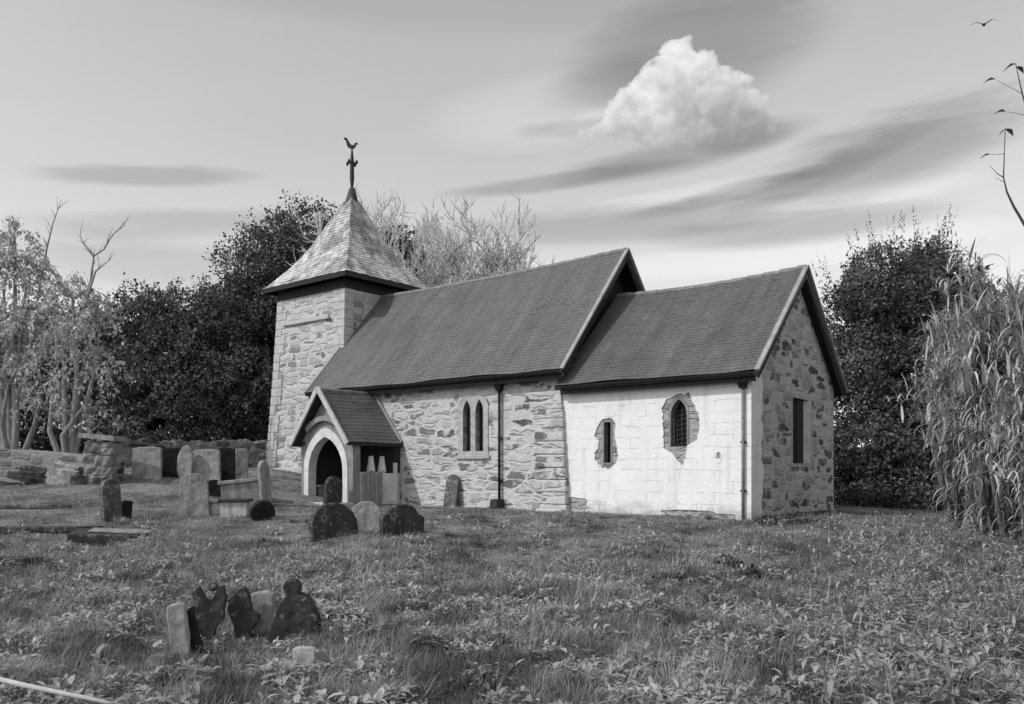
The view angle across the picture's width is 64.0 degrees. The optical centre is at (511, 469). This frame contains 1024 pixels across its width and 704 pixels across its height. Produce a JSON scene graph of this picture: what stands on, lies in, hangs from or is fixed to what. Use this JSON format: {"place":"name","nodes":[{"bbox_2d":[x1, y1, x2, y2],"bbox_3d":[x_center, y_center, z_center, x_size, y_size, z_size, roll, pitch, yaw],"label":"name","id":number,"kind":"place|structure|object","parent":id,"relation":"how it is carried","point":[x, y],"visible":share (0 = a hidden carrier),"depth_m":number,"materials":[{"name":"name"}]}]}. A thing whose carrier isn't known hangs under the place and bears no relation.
{"place":"outdoors","nodes":[
{"label":"outdoors","id":0,"kind":"place"},
{"bbox_2d":[0,447,1023,703],"bbox_3d":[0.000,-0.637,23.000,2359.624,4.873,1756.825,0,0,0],"label":"ground","id":1,"kind":"structure","parent":0,"point":[292,491],"depth_m":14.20,"materials":[{"name":"plant"}]},
{"bbox_2d":[0,556,43,565],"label":"grave kerb","id":2,"kind":"structure","parent":1,"relation":"on","point":[19,559],"depth_m":12.98,"materials":[{"name":"grey stone"}]},
{"bbox_2d":[19,465,46,484],"bbox_3d":[-13.878,0.193,24.216,1.124,0.621,0.723,0,0,-10],"label":"boulder","id":3,"kind":"object","parent":1,"relation":"on","point":[28,475],"visible":0.54,"depth_m":23.87,"materials":[{"name":"grey stone"}]},
{"bbox_2d":[0,504,71,508],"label":"grave kerb","id":4,"kind":"structure","parent":1,"relation":"on","point":[31,506],"depth_m":20.04,"materials":[{"name":"grey stone"}]},
{"bbox_2d":[0,201,85,449],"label":"pale tree","id":5,"kind":"object","parent":1,"relation":"on","point":[10,332],"visible":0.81,"depth_m":29.20,"materials":[{"name":"grey plant"}]},
{"bbox_2d":[0,526,102,532],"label":"grave kerb","id":6,"kind":"structure","parent":1,"relation":"on","point":[50,529],"depth_m":16.27,"materials":[{"name":"grey stone"}]},
{"bbox_2d":[0,677,119,703],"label":"wooden pole","id":7,"kind":"object","parent":1,"relation":"on","point":[46,689],"visible":1,"depth_m":5.41,"materials":[{"name":"wood"}]},
{"bbox_2d":[0,449,127,483],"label":"boundary wall","id":8,"kind":"structure","parent":1,"relation":"on","point":[12,461],"depth_m":24.15,"materials":[{"name":"grey stone"}]},
{"bbox_2d":[44,461,83,484],"bbox_3d":[-12.986,0.192,23.816,1.783,0.897,0.800,0,0,20],"label":"boulder","id":9,"kind":"object","parent":1,"relation":"on","point":[60,473],"visible":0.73,"depth_m":23.54,"materials":[{"name":"grey stone"}]},
{"bbox_2d":[10,216,140,453],"bbox_3d":[-15.234,-4.203,28.448,4.194,9.123,3.411,0,0,0],"label":"pale tree","id":10,"kind":"object","parent":1,"relation":"on","point":[72,429],"visible":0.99,"depth_m":28.28,"materials":[{"name":"grey plant"}]},
{"bbox_2d":[0,291,155,453],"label":"evergreen tree","id":11,"kind":"object","parent":1,"relation":"on","point":[40,439],"visible":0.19,"depth_m":38.07,"materials":[{"name":"black plant"}]},
{"bbox_2d":[78,433,126,484],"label":"stone pillar","id":12,"kind":"structure","parent":1,"relation":"on","point":[101,461],"depth_m":23.51,"materials":[{"name":"grey stone"}]},
{"bbox_2d":[67,528,151,545],"bbox_3d":[-7.535,1.265,15.436,1.377,0.233,0.550,3,8,-6],"label":"fallen headstone","id":13,"kind":"object","parent":1,"relation":"on","point":[89,536],"visible":0.83,"depth_m":15.20,"materials":[{"name":"grey stone"}]},
{"bbox_2d":[99,479,121,521],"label":"headstone","id":14,"kind":"object","parent":1,"relation":"on","point":[110,497],"visible":0.79,"depth_m":18.10,"materials":[{"name":"grey stone"}]},
{"bbox_2d":[121,500,132,518],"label":"headstone","id":15,"kind":"object","parent":1,"relation":"on","point":[127,509],"visible":0.65,"depth_m":18.76,"materials":[{"name":"black stone"}]},
{"bbox_2d":[131,447,162,479],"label":"headstone","id":16,"kind":"object","parent":1,"relation":"on","point":[146,462],"visible":0.9,"depth_m":24.67,"materials":[{"name":"grey stone"}]},
{"bbox_2d":[68,272,273,445],"bbox_3d":[-15.221,-4.614,38.563,10.448,9.925,8.598,0,0,0],"label":"evergreen tree","id":17,"kind":"object","parent":1,"relation":"on","point":[179,365],"visible":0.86,"depth_m":37.24,"materials":[{"name":"black plant"}]},
{"bbox_2d":[162,448,180,477],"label":"headstone","id":18,"kind":"object","parent":1,"relation":"on","point":[169,461],"visible":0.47,"depth_m":25.20,"materials":[{"name":"black stone"}]},
{"bbox_2d":[166,602,190,654],"bbox_3d":[-3.101,1.535,7.649,0.182,0.595,0.140,-5,1,-10],"label":"headstone","id":19,"kind":"object","parent":1,"relation":"on","point":[178,625],"visible":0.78,"depth_m":7.59,"materials":[{"name":"grey stone"}]},
{"bbox_2d":[96,437,267,467],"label":"boundary wall","id":20,"kind":"structure","parent":1,"relation":"on","point":[257,449],"depth_m":32.47,"materials":[{"name":"grey stone"}]},
{"bbox_2d":[177,445,193,478],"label":"headstone","id":21,"kind":"object","parent":1,"relation":"on","point":[185,461],"visible":0.81,"depth_m":25.01,"materials":[{"name":"grey stone"}]},
{"bbox_2d":[179,473,209,515],"bbox_3d":[-7.691,0.667,19.868,0.676,1.152,0.142,-3,-2,-12],"label":"headstone","id":22,"kind":"object","parent":1,"relation":"on","point":[194,493],"visible":0.79,"depth_m":19.81,"materials":[{"name":"grey stone"}]},
{"bbox_2d":[187,606,203,652],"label":"headstone","id":23,"kind":"object","parent":1,"relation":"on","point":[195,639],"visible":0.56,"depth_m":7.70,"materials":[{"name":"black stone"}]},
{"bbox_2d":[192,449,220,480],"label":"headstone","id":24,"kind":"object","parent":1,"relation":"on","point":[207,464],"visible":0.65,"depth_m":25.32,"materials":[{"name":"grey stone"}]},
{"bbox_2d":[192,584,226,641],"bbox_3d":[-3.078,1.518,8.303,0.339,0.705,0.142,4,-1,-14],"label":"headstone","id":25,"kind":"object","parent":1,"relation":"on","point":[210,613],"visible":0.8,"depth_m":8.25,"materials":[{"name":"grey stone"}]},
{"bbox_2d":[207,582,218,590],"bbox_3d":[-3.033,1.190,8.320,0.115,0.094,0.099,0,0,0],"label":"stone ball","id":26,"kind":"object","parent":25,"relation":"on","point":[212,586],"visible":1,"depth_m":8.29,"materials":[{"name":"grey stone"}]},
{"bbox_2d":[208,479,220,496],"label":"headstone","id":27,"kind":"object","parent":1,"relation":"on","point":[214,488],"visible":0.36,"depth_m":23.23,"materials":[{"name":"black stone"}]},
{"bbox_2d":[209,499,220,514],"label":"grave block","id":28,"kind":"structure","parent":1,"relation":"on","point":[215,506],"depth_m":20.00,"materials":[{"name":"white stone"}]},
{"bbox_2d":[217,448,235,480],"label":"headstone","id":29,"kind":"object","parent":1,"relation":"on","point":[228,463],"visible":0.63,"depth_m":25.82,"materials":[{"name":"black stone"}]},
{"bbox_2d":[217,498,252,516],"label":"grave block","id":30,"kind":"structure","parent":1,"relation":"on","point":[238,507],"depth_m":19.34,"materials":[{"name":"white stone"}]},
{"bbox_2d":[217,477,259,502],"bbox_3d":[-7.609,0.668,23.296,1.270,0.800,0.820,-6,1,-12],"label":"chest tomb","id":31,"kind":"object","parent":1,"relation":"on","point":[244,488],"visible":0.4,"depth_m":22.93,"materials":[{"name":"grey stone"}]},
{"bbox_2d":[235,448,248,478],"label":"headstone","id":32,"kind":"object","parent":1,"relation":"on","point":[241,461],"visible":0.74,"depth_m":26.57,"materials":[{"name":"grey stone"}]},
{"bbox_2d":[227,586,259,639],"bbox_3d":[-2.766,1.538,8.451,0.324,0.658,0.137,3,0,-8],"label":"headstone","id":33,"kind":"object","parent":1,"relation":"on","point":[244,616],"visible":0.84,"depth_m":8.39,"materials":[{"name":"grey stone"}]},
{"bbox_2d":[249,499,274,520],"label":"headstone","id":34,"kind":"object","parent":1,"relation":"on","point":[261,509],"visible":0.93,"depth_m":18.48,"materials":[{"name":"black stone"}]},
{"bbox_2d":[251,590,274,634],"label":"headstone","id":35,"kind":"object","parent":1,"relation":"on","point":[263,602],"visible":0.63,"depth_m":8.61,"materials":[{"name":"grey stone"}]},
{"bbox_2d":[257,460,271,502],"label":"headstone","id":36,"kind":"object","parent":1,"relation":"on","point":[264,483],"visible":0.83,"depth_m":22.60,"materials":[{"name":"grey stone"}]},
{"bbox_2d":[185,189,387,439],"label":"evergreen tree","id":37,"kind":"object","parent":1,"relation":"on","point":[266,258],"visible":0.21,"depth_m":41.67,"materials":[{"name":"black plant"}]},
{"bbox_2d":[266,578,321,642],"bbox_3d":[-2.240,1.491,8.403,0.550,0.757,0.198,0,0,-6],"label":"headstone","id":38,"kind":"object","parent":1,"relation":"on","point":[297,612],"visible":0.84,"depth_m":8.32,"materials":[{"name":"grey stone"}]},
{"bbox_2d":[292,646,316,671],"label":"marker block","id":39,"kind":"structure","parent":1,"relation":"on","point":[304,654],"depth_m":6.85,"materials":[{"name":"white stone"}]},
{"bbox_2d":[322,476,342,504],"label":"headstone","id":40,"kind":"object","parent":1,"relation":"on","point":[333,488],"visible":0.69,"depth_m":23.59,"materials":[{"name":"grey stone"}]},
{"bbox_2d":[309,502,357,541],"bbox_3d":[-3.469,1.040,15.914,0.995,0.794,0.183,-4,-3,-40],"label":"headstone","id":41,"kind":"object","parent":1,"relation":"on","point":[332,519],"visible":0.78,"depth_m":15.81,"materials":[{"name":"grey stone"}]},
{"bbox_2d":[352,501,380,529],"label":"headstone","id":42,"kind":"object","parent":1,"relation":"on","point":[367,514],"visible":0.58,"depth_m":17.08,"materials":[{"name":"grey stone"}]},
{"bbox_2d":[285,181,480,286],"bbox_3d":[-5.748,-7.116,39.941,10.232,14.893,16.086,0,0,0],"label":"bare tree","id":43,"kind":"object","parent":1,"relation":"on","point":[439,275],"visible":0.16,"depth_m":37.37,"materials":[{"name":"grey plant"}]},
{"bbox_2d":[379,504,423,536],"bbox_3d":[-2.178,1.063,16.226,0.933,0.762,0.185,4,-7,-35],"label":"headstone","id":44,"kind":"object","parent":1,"relation":"on","point":[396,520],"visible":0.74,"depth_m":16.13,"materials":[{"name":"grey stone"}]},
{"bbox_2d":[378,218,431,280],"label":"evergreen tree","id":45,"kind":"object","parent":1,"relation":"on","point":[407,251],"visible":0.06,"depth_m":41.32,"materials":[{"name":"grey plant"}]},
{"bbox_2d":[443,474,459,507],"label":"headstone","id":46,"kind":"object","parent":1,"relation":"on","point":[451,494],"visible":0.81,"depth_m":23.84,"materials":[{"name":"grey stone"}]},
{"bbox_2d":[394,189,555,284],"bbox_3d":[-2.076,-6.667,41.066,9.181,14.111,10.896,0,0,36],"label":"bare tree","id":47,"kind":"object","parent":1,"relation":"on","point":[506,262],"visible":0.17,"depth_m":39.71,"materials":[{"name":"grey plant"}]},
{"bbox_2d":[0,510,1023,703],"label":"ground cover","id":48,"kind":"object","parent":1,"relation":"on","point":[292,665],"visible":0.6,"depth_m":8.12,"materials":[{"name":"grey plant"}]},
{"bbox_2d":[0,506,1023,703],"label":"weeds","id":49,"kind":"object","parent":1,"relation":"on","point":[886,643],"visible":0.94,"depth_m":8.43,"materials":[{"name":"grey plant"}]},
{"bbox_2d":[263,137,847,519],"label":"church","id":50,"kind":"structure","parent":1,"relation":"on","point":[605,382],"depth_m":22.71,"materials":[{"name":"grey stone"}]},
{"bbox_2d":[456,394,489,458],"bbox_3d":[-1.074,-1.220,23.631,1.280,1.840,0.250,0,0,39],"label":"lancet window","id":51,"kind":"structure","parent":50,"relation":"in","point":[471,453],"depth_m":23.58,"materials":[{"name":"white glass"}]},
{"bbox_2d":[603,420,611,464],"bbox_3d":[2.486,-0.685,20.941,0.280,1.130,0.196,0,0,39],"label":"slit window","id":52,"kind":"structure","parent":50,"relation":"in","point":[604,424],"depth_m":20.98,"materials":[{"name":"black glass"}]},
{"bbox_2d":[669,397,688,445],"bbox_3d":[4.059,-1.150,19.705,0.530,1.180,0.236,0,0,39],"label":"arched window","id":53,"kind":"structure","parent":50,"relation":"in","point":[682,411],"depth_m":19.76,"materials":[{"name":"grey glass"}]},
{"bbox_2d":[791,394,811,466],"bbox_3d":[7.392,-0.970,21.049,0.120,1.820,1.470,0,0,39],"label":"east window","id":54,"kind":"structure","parent":50,"relation":"in","point":[801,410],"depth_m":21.21,"materials":[{"name":"grey glass"}]},
{"bbox_2d":[708,553,750,566],"bbox_3d":[3.393,1.414,12.771,0.747,0.238,0.423,0,0,-9],"label":"plant","id":55,"kind":"object","parent":1,"relation":"on","point":[730,559],"visible":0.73,"depth_m":12.75,"materials":[{"name":"grey plant"}]},
{"bbox_2d":[724,564,772,578],"bbox_3d":[3.392,1.478,11.857,0.688,0.256,0.436,0,0,0],"label":"plant","id":56,"kind":"object","parent":1,"relation":"on","point":[754,571],"visible":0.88,"depth_m":11.82,"materials":[{"name":"grey plant"}]},
{"bbox_2d":[723,513,830,524],"bbox_3d":[5.781,1.068,18.050,2.313,0.326,1.454,0,0,13],"label":"plant","id":57,"kind":"object","parent":1,"relation":"on","point":[784,517],"visible":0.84,"depth_m":17.86,"materials":[{"name":"grey plant"}]},
{"bbox_2d":[812,204,967,510],"bbox_3d":[12.543,-3.194,26.501,6.352,10.866,4.831,0,0,0],"label":"spiky evergreen","id":58,"kind":"object","parent":1,"relation":"on","point":[893,470],"visible":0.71,"depth_m":25.67,"materials":[{"name":"black plant"}]},
{"bbox_2d":[886,275,1008,527],"bbox_3d":[9.648,-1.422,17.564,3.000,5.485,3.015,0,0,20],"label":"hanging shrub","id":59,"kind":"object","parent":1,"relation":"on","point":[954,496],"visible":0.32,"depth_m":17.37,"materials":[{"name":"grey plant"}]},
{"bbox_2d":[915,236,1023,539],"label":"hanging shrub","id":60,"kind":"object","parent":1,"relation":"on","point":[978,355],"visible":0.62,"depth_m":15.96,"materials":[{"name":"grey plant"}]},
{"bbox_2d":[922,231,1022,491],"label":"evergreen tree","id":61,"kind":"object","parent":1,"relation":"on","point":[979,271],"depth_m":26.34,"materials":[{"name":"grey plant"}]},
{"bbox_2d":[952,265,1023,541],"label":"hanging shrub","id":62,"kind":"object","parent":1,"relation":"on","point":[1015,446],"visible":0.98,"depth_m":14.97,"materials":[{"name":"grey plant"}]},
{"bbox_2d":[980,63,1023,225],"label":"sapling","id":63,"kind":"object","parent":1,"relation":"on","point":[1021,69],"visible":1,"depth_m":9.00,"materials":[{"name":"black plant"}]},
{"bbox_2d":[0,0,1023,447],"label":"sky","id":64,"kind":"structure","parent":0,"point":[709,141],"materials":[{"name":"grey"}]}
]}

